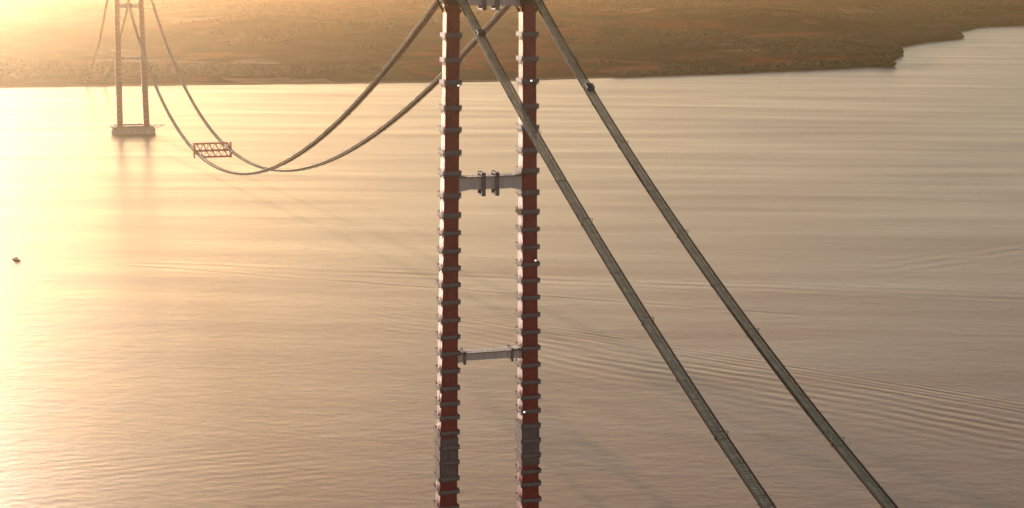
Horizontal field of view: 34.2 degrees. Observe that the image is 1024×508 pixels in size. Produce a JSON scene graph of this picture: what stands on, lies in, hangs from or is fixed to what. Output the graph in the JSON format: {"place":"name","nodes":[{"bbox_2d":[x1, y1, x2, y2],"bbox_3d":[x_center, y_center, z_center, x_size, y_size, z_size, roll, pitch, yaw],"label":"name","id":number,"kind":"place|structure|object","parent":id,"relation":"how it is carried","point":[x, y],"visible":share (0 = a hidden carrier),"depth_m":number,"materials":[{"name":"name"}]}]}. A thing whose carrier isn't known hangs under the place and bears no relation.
{"place":"outdoors","nodes":[
{"label":"outdoors","id":0,"kind":"place"},
{"bbox_2d":[0,26,1023,507],"bbox_3d":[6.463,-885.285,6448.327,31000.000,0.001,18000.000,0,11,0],"label":"water","id":1,"kind":"structure","parent":0,"point":[180,326],"depth_m":1614.05,"materials":[{"name":"brown liquid"}]},
{"bbox_2d":[109,0,164,134],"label":"bridge tower","id":2,"kind":"structure","parent":1,"relation":"in","point":[121,128],"depth_m":2857.73,"materials":[{"name":"brown metal"}]},
{"bbox_2d":[86,0,107,79],"bbox_3d":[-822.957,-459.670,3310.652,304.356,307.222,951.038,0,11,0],"label":"catwalk","id":3,"kind":"object","parent":2,"relation":"attached to","point":[101,31],"visible":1,"depth_m":3300.41,"materials":[{"name":"grey metal"}]},
{"bbox_2d":[103,0,129,79],"bbox_3d":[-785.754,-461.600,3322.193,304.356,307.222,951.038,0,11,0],"label":"catwalk","id":4,"kind":"object","parent":2,"relation":"attached to","point":[113,59],"visible":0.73,"depth_m":3297.87,"materials":[{"name":"grey metal"}]},
{"bbox_2d":[433,0,541,507],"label":"bridge tower","id":5,"kind":"structure","parent":1,"relation":"in","point":[521,180],"depth_m":835.96,"materials":[{"name":"red paint"}]},
{"bbox_2d":[127,0,441,174],"bbox_3d":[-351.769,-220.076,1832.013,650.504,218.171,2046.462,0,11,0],"label":"catwalk","id":6,"kind":"object","parent":5,"relation":"attached to","point":[409,40],"visible":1,"depth_m":1106.14,"materials":[{"name":"grey metal"}]},
{"bbox_2d":[192,141,231,158],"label":"cross bridge","id":7,"kind":"structure","parent":6,"relation":"attached to","point":[207,150],"depth_m":1856.05,"materials":[{"name":"orange paint"}]},
{"bbox_2d":[150,0,512,171],"bbox_3d":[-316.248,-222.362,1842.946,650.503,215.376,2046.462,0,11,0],"label":"catwalk","id":8,"kind":"object","parent":5,"relation":"attached to","point":[474,42],"visible":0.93,"depth_m":1178.34,"materials":[{"name":"grey metal"}]},
{"bbox_2d":[457,0,776,507],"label":"catwalk","id":9,"kind":"object","parent":5,"relation":"attached to","point":[605,256],"visible":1,"depth_m":608.06,"materials":[{"name":"grey metal"}]},
{"bbox_2d":[476,29,485,38],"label":"cable trolley","id":10,"kind":"object","parent":9,"relation":"on","point":[480,32],"visible":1,"depth_m":767.51,"materials":[{"name":"grey metal"}]},
{"bbox_2d":[533,0,898,507],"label":"catwalk","id":11,"kind":"object","parent":5,"relation":"attached to","point":[712,280],"visible":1,"depth_m":625.20,"materials":[{"name":"grey metal"}]},
{"bbox_2d":[583,83,594,93],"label":"cable trolley","id":12,"kind":"object","parent":11,"relation":"on","point":[589,86],"visible":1,"depth_m":745.31,"materials":[{"name":"grey metal"}]},
{"bbox_2d":[0,0,1023,87],"bbox_3d":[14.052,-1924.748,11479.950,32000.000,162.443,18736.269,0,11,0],"label":"land","id":13,"kind":"structure","parent":0,"point":[51,30],"depth_m":5157.12,"materials":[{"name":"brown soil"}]}
]}

